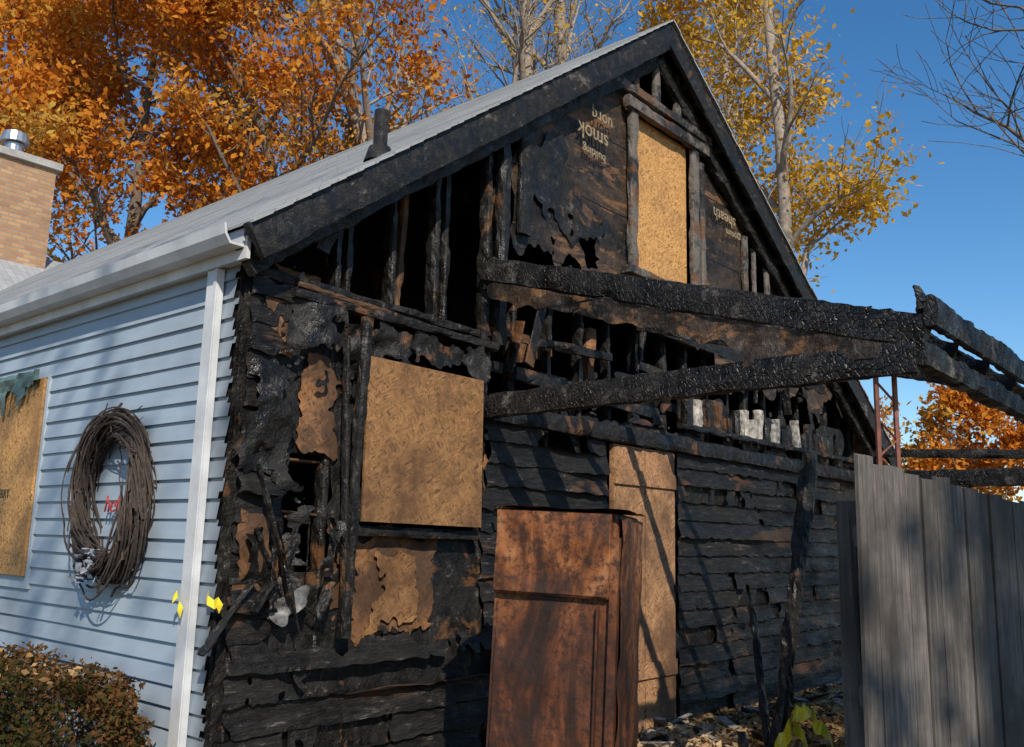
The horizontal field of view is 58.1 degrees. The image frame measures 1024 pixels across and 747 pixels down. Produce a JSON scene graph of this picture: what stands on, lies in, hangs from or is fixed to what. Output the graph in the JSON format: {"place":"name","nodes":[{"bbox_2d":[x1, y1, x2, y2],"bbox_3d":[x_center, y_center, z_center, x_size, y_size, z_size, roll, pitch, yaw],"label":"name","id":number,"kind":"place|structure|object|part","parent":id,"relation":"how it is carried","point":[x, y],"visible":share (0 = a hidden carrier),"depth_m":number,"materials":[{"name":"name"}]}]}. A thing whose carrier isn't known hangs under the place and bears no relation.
{"place":"outdoors","nodes":[
{"label":"outdoors","id":0,"kind":"place"},
{"bbox_2d":[0,0,1023,502],"label":"sky","id":1,"kind":"structure","parent":0,"point":[963,242],"materials":[{"name":"blue"}]},
{"bbox_2d":[638,686,842,746],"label":"charred rubble","id":2,"kind":"object","parent":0,"point":[742,739],"visible":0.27,"depth_m":7.21,"materials":[{"name":"black wood"}]},
{"label":"ground","id":3,"kind":"structure","parent":0,"visible":0},
{"bbox_2d":[0,639,154,746],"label":"hedge","id":4,"kind":"object","parent":3,"relation":"on","point":[113,712],"visible":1,"depth_m":4.32,"materials":[{"name":"green plant"}]},
{"bbox_2d":[0,0,164,250],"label":"oak tree","id":5,"kind":"object","parent":3,"relation":"on","point":[9,11],"visible":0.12,"depth_m":28.98,"materials":[{"name":"orange plant"}]},
{"bbox_2d":[0,0,322,262],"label":"oak tree","id":6,"kind":"object","parent":3,"relation":"on","point":[64,18],"visible":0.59,"depth_m":26.57,"materials":[{"name":"orange plant"}]},
{"bbox_2d":[112,0,488,222],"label":"oak tree","id":7,"kind":"object","parent":3,"relation":"on","point":[208,20],"visible":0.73,"depth_m":24.51,"materials":[{"name":"orange plant"}]},
{"bbox_2d":[249,0,496,161],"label":"bare tree","id":8,"kind":"object","parent":3,"relation":"on","point":[366,125],"visible":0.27,"depth_m":28.11,"materials":[{"name":"grey plant"}]},
{"bbox_2d":[308,97,454,163],"bbox_3d":[-5.060,-1.230,29.299,9.078,15.822,8.101,10,-13,-41],"label":"oak tree","id":9,"kind":"object","parent":3,"relation":"on","point":[391,123],"visible":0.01,"depth_m":28.95,"materials":[{"name":"orange plant"}]},
{"bbox_2d":[25,265,853,746],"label":"side walls","id":10,"kind":"structure","parent":3,"relation":"on","point":[223,495],"depth_m":4.72,"materials":[{"name":"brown wood"}]},
{"bbox_2d":[227,23,670,235],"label":"roof deck","id":11,"kind":"structure","parent":10,"relation":"on","point":[363,175],"depth_m":6.07,"materials":[{"name":"brown wood"}]},
{"bbox_2d":[0,222,250,338],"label":"gutter","id":12,"kind":"object","parent":11,"relation":"attached to","point":[204,252],"visible":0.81,"depth_m":5.42,"materials":[{"name":"white metal"}]},
{"bbox_2d":[0,20,672,304],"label":"roof shingles","id":13,"kind":"object","parent":11,"relation":"on","point":[260,201],"visible":0.93,"depth_m":7.69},
{"bbox_2d":[363,108,390,161],"bbox_3d":[-0.831,-1.494,5.830,0.200,0.350,0.197,-7,-13,40],"label":"vent pipe","id":14,"kind":"object","parent":11,"relation":"on","point":[378,147],"visible":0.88,"depth_m":5.79,"materials":[{"name":"black metal"}]},
{"bbox_2d":[473,23,889,454],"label":"roof deck","id":15,"kind":"structure","parent":10,"relation":"on","point":[618,343],"depth_m":11.10,"materials":[{"name":"brown wood"}]},
{"bbox_2d":[0,259,61,290],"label":"wing roof","id":16,"kind":"structure","parent":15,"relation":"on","point":[12,273],"depth_m":15.90,"materials":[{"name":"grey"}]},
{"bbox_2d":[0,154,55,268],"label":"chimney stack","id":17,"kind":"object","parent":16,"relation":"on","point":[26,194],"visible":0.71,"depth_m":16.42,"materials":[{"name":"beige brick"}]},
{"bbox_2d":[0,129,29,151],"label":"flue cap","id":18,"kind":"object","parent":17,"relation":"on","point":[15,139],"visible":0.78,"depth_m":16.70,"materials":[{"name":"metal"}]},
{"bbox_2d":[0,145,62,174],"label":"chimney cap","id":19,"kind":"object","parent":17,"relation":"on","point":[32,159],"visible":0.38,"depth_m":16.53,"materials":[{"name":"white concrete"}]},
{"bbox_2d":[49,19,894,448],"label":"roof shingles","id":20,"kind":"object","parent":15,"relation":"on","point":[717,107],"visible":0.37,"depth_m":9.19,"materials":[{"name":"grey"}]},
{"bbox_2d":[413,0,626,116],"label":"bare tree","id":21,"kind":"object","parent":3,"relation":"on","point":[522,49],"visible":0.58,"depth_m":29.32,"materials":[{"name":"grey plant"}]},
{"bbox_2d":[421,0,641,78],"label":"bare tree","id":22,"kind":"object","parent":3,"relation":"on","point":[556,15],"visible":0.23,"depth_m":32.49,"materials":[{"name":"grey plant"}]},
{"bbox_2d":[277,163,789,571],"bbox_3d":[-1.630,0.469,10.733,7.850,6.000,8.500,-7,-13,40],"label":"interior partition","id":23,"kind":"object","parent":3,"relation":"on","point":[367,277],"visible":0.05,"depth_m":9.42,"materials":[{"name":"black wood"}]},
{"bbox_2d":[220,275,853,746],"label":"charred lap siding","id":24,"kind":"object","parent":3,"relation":"on","point":[718,545],"visible":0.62,"depth_m":6.63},
{"bbox_2d":[241,533,284,598],"bbox_3d":[-1.274,1.023,4.721,0.183,0.399,0.301,-7,-13,40],"label":"scorched flap","id":25,"kind":"object","parent":24,"relation":"attached to","point":[256,574],"visible":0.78,"depth_m":4.68,"materials":[{"name":"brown wood"}]},
{"bbox_2d":[244,568,282,619],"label":"scorched flap","id":26,"kind":"object","parent":24,"relation":"attached to","point":[262,614],"visible":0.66,"depth_m":4.73,"materials":[{"name":"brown wood"}]},
{"bbox_2d":[228,358,302,478],"bbox_3d":[-1.279,0.229,4.811,0.061,0.689,0.408,-7,-13,40],"label":"scorched flap","id":27,"kind":"object","parent":24,"relation":"attached to","point":[272,424],"visible":1,"depth_m":4.81,"materials":[{"name":"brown wood"}]},
{"bbox_2d":[197,464,358,656],"bbox_3d":[-1.163,0.952,4.803,0.125,0.934,0.948,-7,-13,40],"label":"hanging debris","id":28,"kind":"object","parent":24,"relation":"attached to","point":[273,585],"visible":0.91,"depth_m":4.72,"materials":[{"name":"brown wood"}]},
{"bbox_2d":[317,597,323,619],"bbox_3d":[-1.021,1.250,4.918,0.012,0.122,0.091,-1,-10,13],"label":"melted siding","id":29,"kind":"object","parent":28,"relation":"attached to","point":[319,615],"visible":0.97,"depth_m":4.90,"materials":[{"name":"plastic"}]},
{"bbox_2d":[256,443,305,507],"bbox_3d":[-1.208,0.537,4.831,0.308,0.325,0.067,10,-13,-40],"label":"scorched flap","id":30,"kind":"object","parent":24,"relation":"attached to","point":[281,478],"visible":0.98,"depth_m":4.83,"materials":[{"name":"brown wood"}]},
{"bbox_2d":[267,594,295,626],"bbox_3d":[-1.185,1.218,4.753,0.159,0.171,0.025,6,-11,-24],"label":"melted siding","id":31,"kind":"object","parent":24,"relation":"attached to","point":[280,617],"visible":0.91,"depth_m":4.75,"materials":[{"name":"plastic"}]},
{"bbox_2d":[255,505,314,568],"bbox_3d":[-1.181,0.867,4.803,0.330,0.369,0.057,9,-12,-35],"label":"scorched flap","id":32,"kind":"object","parent":24,"relation":"attached to","point":[300,516],"visible":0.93,"depth_m":4.84,"materials":[{"name":"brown wood"}]},
{"bbox_2d":[262,570,309,613],"bbox_3d":[-1.159,1.127,4.778,0.340,0.260,0.064,5,-11,-18],"label":"scorched flap","id":33,"kind":"object","parent":24,"relation":"attached to","point":[295,583],"visible":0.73,"depth_m":4.81,"materials":[{"name":"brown wood"}]},
{"bbox_2d":[280,585,309,613],"bbox_3d":[-1.123,1.172,4.785,0.146,0.145,0.041,7,-12,-28],"label":"melted siding","id":34,"kind":"object","parent":24,"relation":"attached to","point":[301,593],"visible":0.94,"depth_m":4.80,"materials":[{"name":"plastic"}]},
{"bbox_2d":[284,265,346,358],"bbox_3d":[-1.081,-0.317,5.106,0.401,0.503,0.060,10,-13,-40],"label":"scorched flap","id":35,"kind":"object","parent":24,"relation":"attached to","point":[311,324],"visible":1,"depth_m":5.08,"materials":[{"name":"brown wood"}]},
{"bbox_2d":[365,551,418,635],"bbox_3d":[-0.694,1.279,5.405,0.020,0.475,0.404,-8,-14,42],"label":"exposed plywood","id":36,"kind":"object","parent":24,"relation":"attached to","point":[398,598],"visible":1,"depth_m":5.42,"materials":[{"name":"brown wood"}]},
{"bbox_2d":[219,132,854,746],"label":"wall framing","id":37,"kind":"object","parent":3,"relation":"on","point":[499,324],"depth_m":6.50,"materials":[{"name":"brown wood"}]},
{"bbox_2d":[227,509,286,604],"bbox_3d":[-1.288,0.964,4.730,0.032,0.527,0.357,-7,-13,40],"label":"exposed plywood","id":38,"kind":"object","parent":37,"relation":"attached to","point":[243,529],"visible":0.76,"depth_m":4.69,"materials":[{"name":"brown wood"}]},
{"bbox_2d":[264,276,298,357],"bbox_3d":[-1.238,-0.310,5.002,0.022,0.438,0.298,-8,-14,42],"label":"exposed plywood","id":39,"kind":"object","parent":37,"relation":"attached to","point":[272,302],"visible":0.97,"depth_m":4.98,"materials":[{"name":"brown wood"}]},
{"bbox_2d":[296,353,342,460],"bbox_3d":[-1.084,0.134,5.137,0.023,0.689,0.378,-7,-13,40],"label":"exposed plywood","id":40,"kind":"object","parent":37,"relation":"attached to","point":[315,427],"visible":0.94,"depth_m":5.13,"materials":[{"name":"brown wood"}]},
{"bbox_2d":[315,309,405,394],"bbox_3d":[-0.870,-0.140,5.361,0.077,0.535,0.636,-7,-13,39],"label":"scorched flap","id":41,"kind":"object","parent":37,"relation":"attached to","point":[351,332],"visible":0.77,"depth_m":5.32,"materials":[{"name":"black paper"}]},
{"bbox_2d":[327,523,436,646],"bbox_3d":[-0.750,1.216,5.378,0.025,0.705,0.868,-7,-13,40],"label":"exposed plywood","id":42,"kind":"object","parent":37,"relation":"attached to","point":[369,588],"visible":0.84,"depth_m":5.37,"materials":[{"name":"brown wood"}]},
{"bbox_2d":[335,316,479,638],"bbox_3d":[-0.584,0.629,5.553,0.095,1.802,1.155,-7,-13,40],"label":"window casing","id":43,"kind":"object","parent":37,"relation":"attached to","point":[350,508],"depth_m":5.21,"materials":[{"name":"black wood"}]},
{"bbox_2d":[320,521,346,576],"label":"scorched flap","id":44,"kind":"object","parent":43,"relation":"attached to","point":[327,562],"visible":1,"depth_m":5.01,"materials":[{"name":"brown wood"}]},
{"bbox_2d":[360,356,483,527],"bbox_3d":[-0.517,0.438,5.609,0.019,0.950,0.960,-10,-16,41],"label":"window board","id":45,"kind":"object","parent":43,"relation":"attached to","point":[423,448],"depth_m":5.57,"materials":[{"name":"brown wood"}]},
{"bbox_2d":[371,322,491,382],"bbox_3d":[-0.486,-0.144,5.795,0.068,0.351,1.002,-8,-14,42],"label":"scorched flap","id":46,"kind":"object","parent":43,"relation":"attached to","point":[438,355],"visible":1,"depth_m":5.81,"materials":[{"name":"black paper"}]},
{"bbox_2d":[269,196,700,518],"bbox_3d":[0.180,0.046,6.982,0.628,2.211,4.833,-7,-13,40],"label":"unburnt lumber","id":47,"kind":"object","parent":37,"relation":"attached to","point":[589,338],"visible":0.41,"depth_m":6.08,"materials":[{"name":"brown wood"}]},
{"bbox_2d":[482,442,513,512],"bbox_3d":[-0.104,0.774,6.215,0.027,0.646,0.494,-7,-13,40],"label":"exposed plywood","id":48,"kind":"object","parent":37,"relation":"attached to","point":[485,461],"visible":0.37,"depth_m":6.15,"materials":[{"name":"brown wood"}]},
{"bbox_2d":[208,276,854,746],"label":"wall backing","id":49,"kind":"object","parent":37,"relation":"attached to","point":[452,564],"depth_m":5.31,"materials":[{"name":"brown wood"}]},
{"bbox_2d":[236,26,895,466],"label":"rake boards","id":50,"kind":"object","parent":37,"relation":"attached to","point":[282,234],"visible":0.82,"depth_m":6.71,"materials":[{"name":"black wood"}]},
{"bbox_2d":[609,444,677,734],"bbox_3d":[1.057,1.753,7.367,0.060,2.310,0.900,-7,-13,40],"label":"door","id":51,"kind":"structure","parent":37,"relation":"attached to","point":[642,481],"depth_m":7.46,"materials":[{"name":"brown wood"}]},
{"bbox_2d":[510,88,845,421],"bbox_3d":[2.109,-1.312,9.032,0.090,3.171,6.401,-7,-13,40],"label":"gable sheathing","id":52,"kind":"object","parent":37,"relation":"attached to","point":[602,186],"visible":0.34,"depth_m":7.58,"materials":[{"name":"black wood"}]},
{"bbox_2d":[578,119,607,145],"bbox_3d":[0.648,-1.904,7.380,0.002,0.133,0.415,-7,-13,40],"label":"felt print","id":53,"kind":"object","parent":52,"relation":"attached to","point":[590,134],"visible":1,"depth_m":7.39},
{"bbox_2d":[583,141,604,163],"bbox_3d":[0.656,-1.765,7.368,0.002,0.093,0.305,-7,-13,40],"label":"felt print","id":54,"kind":"object","parent":52,"relation":"attached to","point":[594,152],"visible":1,"depth_m":7.37},
{"bbox_2d":[592,104,611,126],"bbox_3d":[0.737,-2.098,7.513,0.002,0.105,0.277,-7,-13,40],"label":"felt print","id":55,"kind":"object","parent":52,"relation":"attached to","point":[593,109],"visible":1,"depth_m":7.49},
{"bbox_2d":[533,131,724,267],"bbox_3d":[1.664,-1.413,8.528,0.040,2.090,4.793,-7,-13,40],"label":"peeling felt","id":56,"kind":"object","parent":52,"relation":"attached to","point":[556,189],"visible":0.58,"depth_m":7.04,"materials":[{"name":"black paper"}]},
{"bbox_2d":[637,118,686,282],"bbox_3d":[1.305,-1.495,8.174,0.014,1.380,0.900,-7,-13,40],"label":"attic window board","id":57,"kind":"object","parent":52,"relation":"attached to","point":[661,239],"visible":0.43,"depth_m":8.19,"materials":[{"name":"beige wood"}]},
{"bbox_2d":[617,68,769,294],"bbox_3d":[1.715,-1.738,8.584,0.120,2.218,3.044,-7,-13,40],"label":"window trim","id":58,"kind":"structure","parent":52,"relation":"attached to","point":[642,103],"depth_m":8.32,"materials":[{"name":"grey wood"}]},
{"bbox_2d":[714,207,734,227],"bbox_3d":[2.070,-1.508,8.976,0.002,0.119,0.431,-7,-13,40],"label":"felt print","id":59,"kind":"object","parent":52,"relation":"attached to","point":[719,216],"visible":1,"depth_m":8.97},
{"bbox_2d":[726,228,740,239],"bbox_3d":[2.181,-1.379,9.086,0.002,0.071,0.298,-7,-13,40],"label":"felt print","id":60,"kind":"object","parent":52,"relation":"attached to","point":[731,233],"visible":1,"depth_m":9.07},
{"bbox_2d":[693,399,801,447],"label":"soffit blocks","id":61,"kind":"structure","parent":37,"relation":"attached to","point":[753,428],"depth_m":9.07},
{"bbox_2d":[680,397,833,453],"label":"charred blocks","id":62,"kind":"structure","parent":37,"relation":"attached to","point":[812,439],"depth_m":8.75,"materials":[{"name":"black wood"}]},
{"bbox_2d":[486,505,645,746],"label":"rusted refrigerator","id":63,"kind":"object","parent":3,"relation":"on","point":[567,589],"visible":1,"depth_m":4.51,"materials":[{"name":"metal"}]},
{"bbox_3d":[0.137,1.709,4.432,0.510,1.190,0.018,0,-11,18],"label":"lower door","id":64,"kind":"part","parent":63,"relation":"part of","materials":[{"name":"metal"}]},
{"bbox_3d":[0.191,0.880,4.546,0.591,0.411,0.019,-2,-11,19],"label":"freezer door","id":65,"kind":"part","parent":63,"relation":"part of","materials":[{"name":"metal"}]},
{"bbox_2d":[637,681,845,746],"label":"fallen leaves","id":66,"kind":"object","parent":3,"relation":"on","point":[835,725],"visible":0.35,"depth_m":7.43,"materials":[{"name":"plant"}]},
{"bbox_2d":[640,677,843,746],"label":"siding scraps","id":67,"kind":"object","parent":66,"relation":"on","point":[661,721],"visible":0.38,"depth_m":7.35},
{"bbox_2d":[480,257,1023,746],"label":"burned carport","id":68,"kind":"object","parent":3,"relation":"on","point":[786,341],"visible":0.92,"depth_m":5.16,"materials":[{"name":"black wood"}]},
{"bbox_2d":[793,720,807,746],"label":"caution tape","id":69,"kind":"object","parent":68,"relation":"attached to","point":[798,732],"visible":1,"depth_m":5.12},
{"bbox_2d":[774,704,832,746],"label":"caution tape","id":70,"kind":"object","parent":68,"relation":"attached to","point":[803,713],"visible":1,"depth_m":5.10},
{"bbox_2d":[656,0,879,292],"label":"maple tree","id":71,"kind":"object","parent":3,"relation":"on","point":[730,43],"visible":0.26,"depth_m":27.31,"materials":[{"name":"yellow plant"}]},
{"bbox_2d":[621,0,943,277],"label":"maple tree","id":72,"kind":"object","parent":3,"relation":"on","point":[781,124],"visible":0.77,"depth_m":19.13,"materials":[{"name":"yellow plant"}]},
{"bbox_2d":[879,395,919,470],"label":"orange tree","id":73,"kind":"object","parent":3,"relation":"on","point":[888,412],"visible":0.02,"depth_m":54.23,"materials":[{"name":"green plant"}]},
{"bbox_2d":[836,453,1023,746],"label":"wood fence","id":74,"kind":"object","parent":3,"relation":"on","point":[931,580],"visible":1,"depth_m":4.15,"materials":[{"name":"grey wood"}]},
{"bbox_2d":[869,0,1023,156],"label":"bare tree","id":75,"kind":"object","parent":3,"relation":"on","point":[1019,135],"visible":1,"depth_m":14.36,"materials":[{"name":"brown plant"}]},
{"bbox_2d":[901,381,1023,501],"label":"orange tree","id":76,"kind":"object","parent":3,"relation":"on","point":[963,403],"visible":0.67,"depth_m":42.43,"materials":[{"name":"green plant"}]},
{"bbox_3d":[-6.404,2.863,8.590,12.950,0.300,0.025,-7,-13,40],"label":"foundation","id":77,"kind":"object","parent":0,"visible":0},
{"bbox_2d":[0,264,240,746],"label":"blue lap siding","id":78,"kind":"object","parent":77,"relation":"on","point":[136,353],"visible":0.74,"depth_m":5.32,"materials":[{"name":"plastic"}]},
{"bbox_2d":[0,375,52,588],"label":"window frame","id":79,"kind":"object","parent":78,"relation":"attached to","point":[25,584],"visible":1,"depth_m":6.12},
{"bbox_2d":[0,489,9,497],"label":"board writing","id":80,"kind":"object","parent":79,"relation":"attached to","point":[1,490],"visible":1,"depth_m":6.39,"materials":[{"name":"brown paint"}]},
{"bbox_2d":[0,369,39,416],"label":"torn tarp","id":81,"kind":"object","parent":79,"relation":"attached to","point":[18,383],"visible":1,"depth_m":6.45,"materials":[{"name":"teal plastic"}]},
{"bbox_2d":[0,378,46,575],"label":"window board","id":82,"kind":"object","parent":79,"relation":"attached to","point":[20,429],"depth_m":6.27,"materials":[{"name":"brown wood"}]},
{"bbox_2d":[61,403,156,600],"bbox_3d":[-2.306,0.724,5.305,0.915,1.140,0.239,-7,-13,40],"label":"twig wreath","id":83,"kind":"object","parent":78,"relation":"attached to","point":[97,440],"visible":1,"depth_m":5.20,"materials":[{"name":"brown wood"}]},
{"bbox_2d":[167,268,224,746],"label":"corner trim","id":84,"kind":"structure","parent":78,"relation":"attached to","point":[181,687],"depth_m":4.72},
{"bbox_2d":[172,590,182,616],"bbox_3d":[-1.689,1.156,4.652,0.090,0.147,0.039,-7,-13,40],"label":"caution tape","id":85,"kind":"object","parent":84,"relation":"attached to","point":[180,606],"visible":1,"depth_m":4.64,"materials":[{"name":"yellow plastic"}]},
{"bbox_2d":[206,590,222,612],"bbox_3d":[-1.467,1.121,4.540,0.100,0.112,0.041,-7,-13,38],"label":"caution tape","id":86,"kind":"object","parent":78,"relation":"attached to","point":[214,603],"visible":1,"depth_m":4.53,"materials":[{"name":"yellow plastic"}]}
]}

